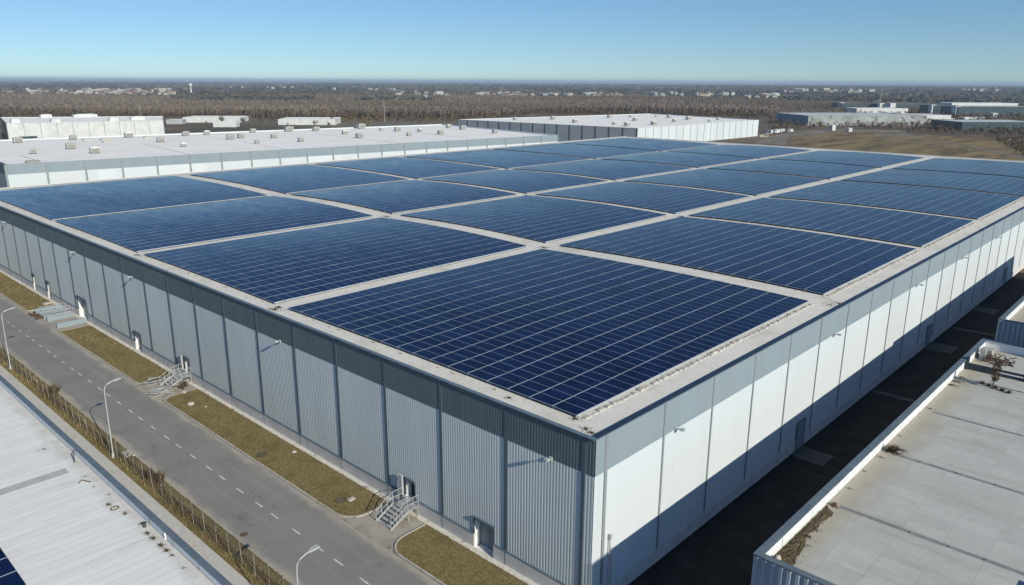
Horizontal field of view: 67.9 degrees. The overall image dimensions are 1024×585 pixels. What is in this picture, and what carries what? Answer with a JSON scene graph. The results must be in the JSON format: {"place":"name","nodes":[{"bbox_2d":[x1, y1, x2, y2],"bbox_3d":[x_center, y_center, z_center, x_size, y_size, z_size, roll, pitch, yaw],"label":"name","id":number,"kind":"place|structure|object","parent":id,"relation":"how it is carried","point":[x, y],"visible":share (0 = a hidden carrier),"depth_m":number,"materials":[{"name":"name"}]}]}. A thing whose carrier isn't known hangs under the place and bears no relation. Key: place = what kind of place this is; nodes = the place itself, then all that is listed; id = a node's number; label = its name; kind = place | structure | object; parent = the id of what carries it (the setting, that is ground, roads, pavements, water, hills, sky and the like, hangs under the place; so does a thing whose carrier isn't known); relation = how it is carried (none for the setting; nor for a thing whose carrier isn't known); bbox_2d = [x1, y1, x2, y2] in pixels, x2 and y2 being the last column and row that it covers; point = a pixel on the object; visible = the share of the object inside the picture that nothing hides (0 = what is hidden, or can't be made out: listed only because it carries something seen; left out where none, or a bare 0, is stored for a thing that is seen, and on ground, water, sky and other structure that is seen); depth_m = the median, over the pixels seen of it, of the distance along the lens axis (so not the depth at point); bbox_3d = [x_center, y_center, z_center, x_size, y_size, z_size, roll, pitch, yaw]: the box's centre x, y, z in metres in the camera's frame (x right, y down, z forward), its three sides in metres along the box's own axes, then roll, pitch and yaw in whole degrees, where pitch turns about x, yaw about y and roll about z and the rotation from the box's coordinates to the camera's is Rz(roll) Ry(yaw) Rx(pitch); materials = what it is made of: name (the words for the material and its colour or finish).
{"place":"outdoors","nodes":[
{"label":"outdoors","id":0,"kind":"place"},
{"bbox_2d":[0,365,251,584],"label":"sidewalk","id":1,"kind":"structure","parent":0,"point":[220,565],"depth_m":65.59,"materials":[{"name":"concrete"}]},
{"bbox_2d":[0,295,439,584],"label":"road","id":2,"kind":"structure","parent":0,"point":[280,546],"depth_m":68.49,"materials":[{"name":"asphalt"}]},
{"bbox_2d":[2,318,369,584],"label":"road markings","id":3,"kind":"object","parent":2,"relation":"on","point":[207,466],"visible":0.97,"depth_m":68.30,"materials":[{"name":"paint"}]},
{"bbox_2d":[178,99,313,104],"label":"meadow","id":4,"kind":"structure","parent":0,"point":[244,100],"depth_m":1311.06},
{"bbox_2d":[296,544,319,584],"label":"street lamp","id":5,"kind":"object","parent":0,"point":[313,548],"visible":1,"depth_m":44.83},
{"bbox_2d":[350,100,430,106],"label":"meadow","id":6,"kind":"structure","parent":0,"point":[399,101],"depth_m":1299.37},
{"bbox_2d":[0,80,1023,583],"bbox_3d":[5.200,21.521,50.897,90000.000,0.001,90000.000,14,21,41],"label":"ground","id":7,"kind":"structure","parent":0,"point":[266,122],"depth_m":702.01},
{"bbox_2d":[0,272,52,309],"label":"grass verge","id":8,"kind":"object","parent":7,"relation":"on","point":[22,292],"depth_m":125.36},
{"bbox_2d":[0,116,164,139],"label":"white warehouse","id":9,"kind":"structure","parent":7,"relation":"on","point":[38,127],"depth_m":438.44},
{"bbox_2d":[72,114,96,117],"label":"plant room","id":10,"kind":"object","parent":9,"relation":"on","point":[82,115],"visible":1,"depth_m":487.87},
{"bbox_2d":[129,116,144,119],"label":"plant room","id":11,"kind":"object","parent":9,"relation":"on","point":[137,118],"visible":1,"depth_m":460.26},
{"bbox_2d":[61,325,171,382],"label":"grass verge","id":12,"kind":"object","parent":7,"relation":"on","point":[121,359],"depth_m":98.20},
{"bbox_2d":[0,375,232,584],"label":"warehouse","id":13,"kind":"structure","parent":7,"relation":"on","point":[59,525],"depth_m":51.50,"materials":[{"name":"metal"}]},
{"bbox_2d":[0,548,25,584],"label":"solar array","id":14,"kind":"object","parent":13,"relation":"on","point":[9,574],"visible":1,"depth_m":45.82,"materials":[{"name":"blue glass"}]},
{"bbox_2d":[36,446,185,568],"bbox_3d":[-29.376,14.669,54.676,25.122,0.031,1.967,13,20,39],"label":"leaf debris","id":15,"kind":"object","parent":13,"relation":"on","point":[160,544],"visible":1,"depth_m":49.94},
{"bbox_2d":[0,348,291,584],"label":"grass strip","id":16,"kind":"object","parent":7,"relation":"on","point":[108,455],"depth_m":64.28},
{"bbox_2d":[1,307,15,369],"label":"street lamp","id":17,"kind":"object","parent":16,"relation":"on","point":[10,366],"visible":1,"depth_m":92.26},
{"bbox_2d":[45,383,60,394],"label":"dry bush","id":18,"kind":"object","parent":16,"relation":"on","point":[55,389],"visible":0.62,"depth_m":85.86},
{"bbox_2d":[104,377,120,457],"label":"street lamp","id":19,"kind":"object","parent":16,"relation":"on","point":[113,453],"visible":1,"depth_m":70.58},
{"bbox_2d":[0,353,271,584],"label":"dry weeds","id":20,"kind":"object","parent":16,"relation":"on","point":[100,443],"visible":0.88,"depth_m":74.27,"materials":[{"name":"brown plant"}]},
{"bbox_2d":[0,347,289,584],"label":"wire fence","id":21,"kind":"object","parent":16,"relation":"on","point":[192,510],"visible":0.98,"depth_m":64.47,"materials":[{"name":"grey"}]},
{"bbox_2d":[155,467,165,484],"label":"dry bush","id":22,"kind":"object","parent":16,"relation":"on","point":[161,474],"visible":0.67,"depth_m":66.56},
{"bbox_2d":[0,272,522,584],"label":"grass","id":23,"kind":"structure","parent":16,"relation":"on","point":[89,327],"depth_m":74.18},
{"bbox_2d":[166,119,185,123],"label":"grey shed","id":24,"kind":"structure","parent":7,"relation":"on","point":[175,121],"depth_m":609.29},
{"bbox_2d":[182,116,248,122],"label":"white shed","id":25,"kind":"structure","parent":7,"relation":"on","point":[199,119],"depth_m":633.63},
{"bbox_2d":[0,294,440,584],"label":"concrete apron","id":26,"kind":"object","parent":7,"relation":"on","point":[367,525],"depth_m":61.44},
{"bbox_2d":[34,302,84,327],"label":"loading ramp","id":27,"kind":"structure","parent":26,"relation":"on","point":[56,316],"depth_m":112.82,"materials":[{"name":"concrete"}]},
{"bbox_2d":[59,325,168,383],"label":"kerb","id":28,"kind":"structure","parent":26,"relation":"on","point":[101,359],"depth_m":96.43,"materials":[{"name":"concrete"}]},
{"bbox_2d":[138,376,164,386],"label":"scrap pile","id":29,"kind":"object","parent":26,"relation":"on","point":[157,381],"visible":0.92,"depth_m":88.99,"materials":[{"name":"metal"}]},
{"bbox_2d":[148,384,177,398],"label":"scrap pile","id":30,"kind":"object","parent":26,"relation":"on","point":[162,391],"visible":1,"depth_m":85.94,"materials":[{"name":"metal"}]},
{"bbox_2d":[159,354,191,389],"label":"steel stair","id":31,"kind":"object","parent":26,"relation":"on","point":[181,375],"visible":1,"depth_m":88.80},
{"bbox_2d":[164,388,389,517],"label":"kerb","id":32,"kind":"structure","parent":26,"relation":"on","point":[282,478],"depth_m":68.84,"materials":[{"name":"concrete"}]},
{"bbox_2d":[375,473,418,530],"bbox_3d":[-9.489,16.968,61.573,2.425,3.070,3.023,14,21,41],"label":"steel stair","id":33,"kind":"object","parent":26,"relation":"on","point":[406,505],"visible":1,"depth_m":61.69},
{"bbox_2d":[394,524,445,584],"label":"kerb","id":34,"kind":"structure","parent":26,"relation":"on","point":[419,568],"depth_m":56.27,"materials":[{"name":"concrete"}]},
{"bbox_2d":[213,122,239,126],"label":"white shed","id":35,"kind":"structure","parent":7,"relation":"on","point":[226,124],"depth_m":573.12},
{"bbox_2d":[0,270,538,584],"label":"paver strip","id":36,"kind":"object","parent":7,"relation":"on","point":[509,570],"depth_m":70.35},
{"bbox_2d":[166,389,387,515],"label":"grass verge","id":37,"kind":"object","parent":7,"relation":"on","point":[295,477],"depth_m":71.61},
{"bbox_2d":[0,124,557,187],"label":"long warehouse","id":38,"kind":"structure","parent":7,"relation":"on","point":[121,156],"depth_m":236.67,"materials":[{"name":"metal"}]},
{"bbox_2d":[65,143,76,148],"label":"rooftop unit","id":39,"kind":"object","parent":38,"relation":"on","point":[70,145],"visible":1,"depth_m":227.54,"materials":[{"name":"metal"}]},
{"bbox_2d":[89,147,100,152],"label":"rooftop unit","id":40,"kind":"object","parent":38,"relation":"on","point":[94,149],"visible":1,"depth_m":215.03,"materials":[{"name":"metal"}]},
{"bbox_2d":[278,117,340,124],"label":"white shed","id":41,"kind":"structure","parent":7,"relation":"on","point":[305,121],"depth_m":607.53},
{"bbox_2d":[261,114,439,126],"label":"yellow thicket","id":42,"kind":"object","parent":7,"relation":"on","point":[343,119],"visible":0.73,"depth_m":644.65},
{"bbox_2d":[396,525,527,584],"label":"grass verge","id":43,"kind":"object","parent":7,"relation":"on","point":[432,544],"depth_m":56.25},
{"bbox_2d":[0,82,1023,104],"bbox_3d":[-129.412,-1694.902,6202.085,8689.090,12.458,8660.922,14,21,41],"label":"distant woods","id":44,"kind":"object","parent":7,"relation":"on","point":[937,94],"visible":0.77,"depth_m":2776.96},
{"bbox_2d":[0,136,1023,584],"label":"warehouse","id":45,"kind":"structure","parent":7,"relation":"on","point":[632,488],"depth_m":68.55,"materials":[{"name":"metal"}]},
{"bbox_2d":[76,295,87,319],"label":"door","id":46,"kind":"structure","parent":45,"relation":"in","point":[82,305],"depth_m":113.73,"materials":[{"name":"metal"}]},
{"bbox_2d":[0,176,268,219],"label":"solar array","id":47,"kind":"object","parent":45,"relation":"on","point":[76,200],"visible":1,"depth_m":143.68,"materials":[{"name":"blue glass"}]},
{"bbox_2d":[132,330,141,351],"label":"door","id":48,"kind":"structure","parent":45,"relation":"in","point":[138,336],"depth_m":100.10,"materials":[{"name":"metal"}]},
{"bbox_2d":[182,355,189,372],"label":"door","id":49,"kind":"structure","parent":45,"relation":"in","point":[186,360],"depth_m":90.12,"materials":[{"name":"metal"}]},
{"bbox_2d":[56,196,373,252],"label":"solar array","id":50,"kind":"object","parent":45,"relation":"on","point":[145,230],"visible":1,"depth_m":118.52,"materials":[{"name":"blue glass"}]},
{"bbox_2d":[189,164,409,193],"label":"solar array","id":51,"kind":"object","parent":45,"relation":"on","point":[294,179],"visible":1,"depth_m":170.97,"materials":[{"name":"blue glass"}]},
{"bbox_2d":[144,217,527,302],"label":"solar array","id":52,"kind":"object","parent":45,"relation":"on","point":[282,267],"visible":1,"depth_m":95.73,"materials":[{"name":"blue glass"}]},
{"bbox_2d":[293,180,518,212],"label":"solar array","id":53,"kind":"object","parent":45,"relation":"on","point":[400,196],"visible":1,"depth_m":146.15,"materials":[{"name":"blue glass"}]},
{"bbox_2d":[315,157,499,178],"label":"solar array","id":54,"kind":"object","parent":45,"relation":"on","point":[414,167],"visible":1,"depth_m":193.55,"materials":[{"name":"blue glass"}]},
{"bbox_2d":[403,476,415,500],"bbox_3d":[-8.189,16.180,62.768,1.390,1.920,0.840,14,21,41],"label":"door","id":55,"kind":"structure","parent":45,"relation":"in","point":[409,484],"depth_m":63.15,"materials":[{"name":"metal"}]},
{"bbox_2d":[1,156,950,434],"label":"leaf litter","id":56,"kind":"object","parent":45,"relation":"on","point":[545,248],"visible":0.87,"depth_m":83.54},
{"bbox_2d":[472,515,494,556],"bbox_3d":[-1.925,18.284,57.240,2.290,2.660,0.840,14,21,41],"label":"door","id":57,"kind":"structure","parent":45,"relation":"in","point":[484,532],"depth_m":57.75,"materials":[{"name":"metal"}]},
{"bbox_2d":[403,149,590,168],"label":"solar array","id":58,"kind":"object","parent":45,"relation":"on","point":[505,158],"visible":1,"depth_m":217.31,"materials":[{"name":"blue glass"}]},
{"bbox_2d":[425,169,607,193],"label":"solar array","id":59,"kind":"object","parent":45,"relation":"on","point":[527,182],"visible":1,"depth_m":169.02,"materials":[{"name":"blue glass"}]},
{"bbox_2d":[400,195,666,242],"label":"solar array","id":60,"kind":"object","parent":45,"relation":"on","point":[543,219],"visible":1,"depth_m":123.80,"materials":[{"name":"blue glass"}]},
{"bbox_2d":[288,249,809,416],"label":"solar array","id":61,"kind":"object","parent":45,"relation":"on","point":[577,335],"visible":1,"depth_m":70.44,"materials":[{"name":"blue glass"}]},
{"bbox_2d":[492,143,657,158],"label":"solar array","id":62,"kind":"object","parent":45,"relation":"on","point":[592,151],"visible":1,"depth_m":242.76,"materials":[{"name":"blue glass"}]},
{"bbox_2d":[513,159,693,179],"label":"solar array","id":63,"kind":"object","parent":45,"relation":"on","point":[613,169],"visible":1,"depth_m":192.23,"materials":[{"name":"blue glass"}]},
{"bbox_2d":[567,138,719,150],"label":"solar array","id":64,"kind":"object","parent":45,"relation":"on","point":[654,144],"visible":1,"depth_m":268.98,"materials":[{"name":"blue glass"}]},
{"bbox_2d":[538,182,750,213],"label":"solar array","id":65,"kind":"object","parent":45,"relation":"on","point":[672,199],"visible":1,"depth_m":146.49,"materials":[{"name":"blue glass"}]},
{"bbox_2d":[601,152,754,166],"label":"solar array","id":66,"kind":"object","parent":45,"relation":"on","point":[691,159],"visible":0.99,"depth_m":217.59,"materials":[{"name":"blue glass"}]},
{"bbox_2d":[583,303,812,419],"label":"ballast kerb","id":67,"kind":"structure","parent":45,"relation":"on","point":[641,389],"depth_m":60.12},
{"bbox_2d":[624,169,825,194],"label":"solar array","id":68,"kind":"object","parent":45,"relation":"on","point":[753,183],"visible":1,"depth_m":169.95,"materials":[{"name":"blue glass"}]},
{"bbox_2d":[560,217,916,295],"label":"solar array","id":69,"kind":"object","parent":45,"relation":"on","point":[824,264],"visible":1,"depth_m":99.30,"materials":[{"name":"blue glass"}]},
{"bbox_2d":[671,145,812,157],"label":"solar array","id":70,"kind":"object","parent":45,"relation":"on","point":[752,151],"visible":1,"depth_m":243.76,"materials":[{"name":"blue glass"}]},
{"bbox_2d":[706,159,876,178],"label":"solar array","id":71,"kind":"object","parent":45,"relation":"on","point":[820,169],"visible":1,"depth_m":195.48,"materials":[{"name":"blue glass"}]},
{"bbox_2d":[795,417,805,449],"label":"door","id":72,"kind":"structure","parent":45,"relation":"in","point":[800,429],"depth_m":73.63,"materials":[{"name":"metal"}]},
{"bbox_2d":[690,198,973,246],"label":"solar array","id":73,"kind":"object","parent":45,"relation":"on","point":[918,229],"visible":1,"depth_m":122.30,"materials":[{"name":"blue glass"}]},
{"bbox_2d":[768,151,924,167],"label":"solar array","id":74,"kind":"object","parent":45,"relation":"on","point":[870,159],"visible":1,"depth_m":222.09,"materials":[{"name":"blue glass"}]},
{"bbox_2d":[828,250,919,296],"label":"ballast kerb","id":75,"kind":"structure","parent":45,"relation":"on","point":[861,279],"depth_m":88.42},
{"bbox_2d":[769,181,1022,219],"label":"solar array","id":76,"kind":"object","parent":45,"relation":"on","point":[968,204],"visible":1,"depth_m":145.82,"materials":[{"name":"blue glass"}]},
{"bbox_2d":[925,323,932,345],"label":"door","id":77,"kind":"structure","parent":45,"relation":"in","point":[929,328],"depth_m":102.75,"materials":[{"name":"metal"}]},
{"bbox_2d":[842,169,1023,195],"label":"solar array","id":78,"kind":"object","parent":45,"relation":"on","point":[991,183],"visible":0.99,"depth_m":172.46,"materials":[{"name":"blue glass"}]},
{"bbox_2d":[925,222,977,247],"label":"ballast kerb","id":79,"kind":"structure","parent":45,"relation":"on","point":[941,239],"depth_m":111.38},
{"bbox_2d":[894,158,1023,176],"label":"solar array","id":80,"kind":"object","parent":45,"relation":"on","point":[1004,168],"visible":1,"depth_m":200.18,"materials":[{"name":"blue glass"}]},
{"bbox_2d":[980,198,1023,219],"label":"ballast kerb","id":81,"kind":"structure","parent":45,"relation":"on","point":[1002,209],"depth_m":134.73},
{"bbox_2d":[0,92,1023,117],"bbox_3d":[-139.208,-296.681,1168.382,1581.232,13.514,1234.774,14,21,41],"label":"bare woodland","id":82,"kind":"object","parent":7,"relation":"on","point":[34,103],"visible":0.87,"depth_m":897.83,"materials":[{"name":"plant"}]},
{"bbox_2d":[0,103,1023,136],"bbox_3d":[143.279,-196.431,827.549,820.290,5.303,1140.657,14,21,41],"label":"brown scrub","id":83,"kind":"object","parent":7,"relation":"on","point":[916,126],"visible":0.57,"depth_m":707.62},
{"bbox_2d":[457,114,758,141],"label":"grey warehouse","id":84,"kind":"structure","parent":7,"relation":"on","point":[693,128],"depth_m":459.32,"materials":[{"name":"metal"}]},
{"bbox_2d":[776,113,926,125],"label":"long hall","id":85,"kind":"structure","parent":7,"relation":"on","point":[834,118],"depth_m":633.38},
{"bbox_2d":[832,103,876,107],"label":"rust hall","id":86,"kind":"structure","parent":7,"relation":"on","point":[850,105],"depth_m":1006.35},
{"bbox_2d":[844,108,907,113],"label":"pale hall","id":87,"kind":"structure","parent":7,"relation":"on","point":[875,110],"depth_m":848.27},
{"bbox_2d":[751,338,1023,584],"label":"flat roof building","id":88,"kind":"structure","parent":7,"relation":"on","point":[941,502],"depth_m":48.05,"materials":[{"name":"concrete"}]},
{"bbox_2d":[774,505,833,565],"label":"soil bank","id":89,"kind":"structure","parent":88,"relation":"on","point":[790,551],"depth_m":44.02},
{"bbox_2d":[776,376,966,556],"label":"roof litter","id":90,"kind":"object","parent":88,"relation":"on","point":[808,536],"visible":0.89,"depth_m":54.66,"materials":[{"name":"brown plant"}]},
{"bbox_2d":[884,443,901,452],"bbox_3d":[27.392,11.196,54.782,1.454,0.549,1.375,14,21,41],"label":"weed clump","id":91,"kind":"object","parent":88,"relation":"on","point":[892,448],"visible":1,"depth_m":54.71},
{"bbox_2d":[964,356,1023,381],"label":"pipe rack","id":92,"kind":"object","parent":88,"relation":"attached to","point":[979,368],"visible":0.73,"depth_m":69.64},
{"bbox_2d":[990,360,1002,388],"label":"dead shrub","id":93,"kind":"object","parent":88,"relation":"on","point":[997,369],"visible":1,"depth_m":65.66,"materials":[{"name":"brown plant"}]},
{"bbox_2d":[978,346,1015,366],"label":"scrap heap","id":94,"kind":"object","parent":88,"relation":"on","point":[987,353],"visible":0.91,"depth_m":72.80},
{"bbox_2d":[871,104,932,108],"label":"dark office","id":95,"kind":"structure","parent":7,"relation":"on","point":[901,105],"depth_m":986.73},
{"bbox_2d":[909,114,950,121],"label":"pale hall","id":96,"kind":"structure","parent":7,"relation":"on","point":[936,116],"depth_m":688.20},
{"bbox_2d":[919,105,958,113],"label":"dark office","id":97,"kind":"structure","parent":7,"relation":"on","point":[936,109],"depth_m":881.52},
{"bbox_2d":[930,119,1023,130],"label":"teal hall","id":98,"kind":"structure","parent":7,"relation":"on","point":[964,124],"depth_m":569.69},
{"bbox_2d":[938,102,1017,105],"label":"pale hall","id":99,"kind":"structure","parent":7,"relation":"on","point":[976,104],"depth_m":1012.97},
{"bbox_2d":[940,106,1023,115],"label":"dark office","id":100,"kind":"structure","parent":7,"relation":"on","point":[980,110],"depth_m":835.20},
{"bbox_2d":[995,296,1023,345],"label":"flat roof building","id":101,"kind":"structure","parent":7,"relation":"on","point":[1010,327],"depth_m":81.70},
{"bbox_2d":[0,0,1023,83],"label":"sky","id":102,"kind":"structure","parent":0,"point":[683,41],"materials":[{"name":"blue"}]},
{"bbox_2d":[628,272,1023,584],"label":"alley","id":103,"kind":"structure","parent":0,"point":[722,546],"depth_m":68.61,"materials":[{"name":"asphalt"}]},
{"bbox_2d":[789,446,833,466],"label":"paving slab","id":104,"kind":"structure","parent":103,"relation":"on","point":[814,457],"depth_m":72.27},
{"bbox_2d":[869,389,915,402],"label":"paving slab","id":105,"kind":"structure","parent":103,"relation":"on","point":[892,396],"depth_m":86.18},
{"bbox_2d":[923,342,957,353],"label":"paving slab","id":106,"kind":"structure","parent":103,"relation":"on","point":[940,347],"depth_m":101.95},
{"bbox_2d":[949,326,995,336],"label":"paving slab","id":107,"kind":"structure","parent":103,"relation":"on","point":[971,331],"depth_m":108.86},
{"bbox_2d":[970,306,999,314],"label":"paving slab","id":108,"kind":"structure","parent":103,"relation":"on","point":[985,310],"depth_m":118.95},
{"bbox_2d":[755,129,906,144],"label":"parking yard","id":109,"kind":"structure","parent":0,"point":[780,139],"depth_m":530.71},
{"bbox_2d":[806,136,973,149],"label":"dirt path","id":110,"kind":"structure","parent":0,"point":[900,140],"depth_m":462.32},
{"bbox_2d":[788,132,1023,160],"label":"field","id":111,"kind":"structure","parent":0,"point":[861,142],"depth_m":437.85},
{"bbox_2d":[874,134,909,136],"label":"bare patch","id":112,"kind":"object","parent":111,"relation":"on","point":[891,135],"visible":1,"depth_m":514.35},
{"bbox_2d":[985,134,1023,153],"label":"dark thicket","id":113,"kind":"object","parent":111,"relation":"on","point":[1014,139],"visible":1,"depth_m":448.56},
{"bbox_2d":[901,133,1023,158],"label":"dirt path","id":114,"kind":"structure","parent":0,"point":[907,134],"depth_m":427.75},
{"bbox_2d":[977,379,1011,393],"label":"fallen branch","id":115,"kind":"object","parent":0,"point":[1000,388],"visible":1,"depth_m":66.20,"materials":[{"name":"wood"}]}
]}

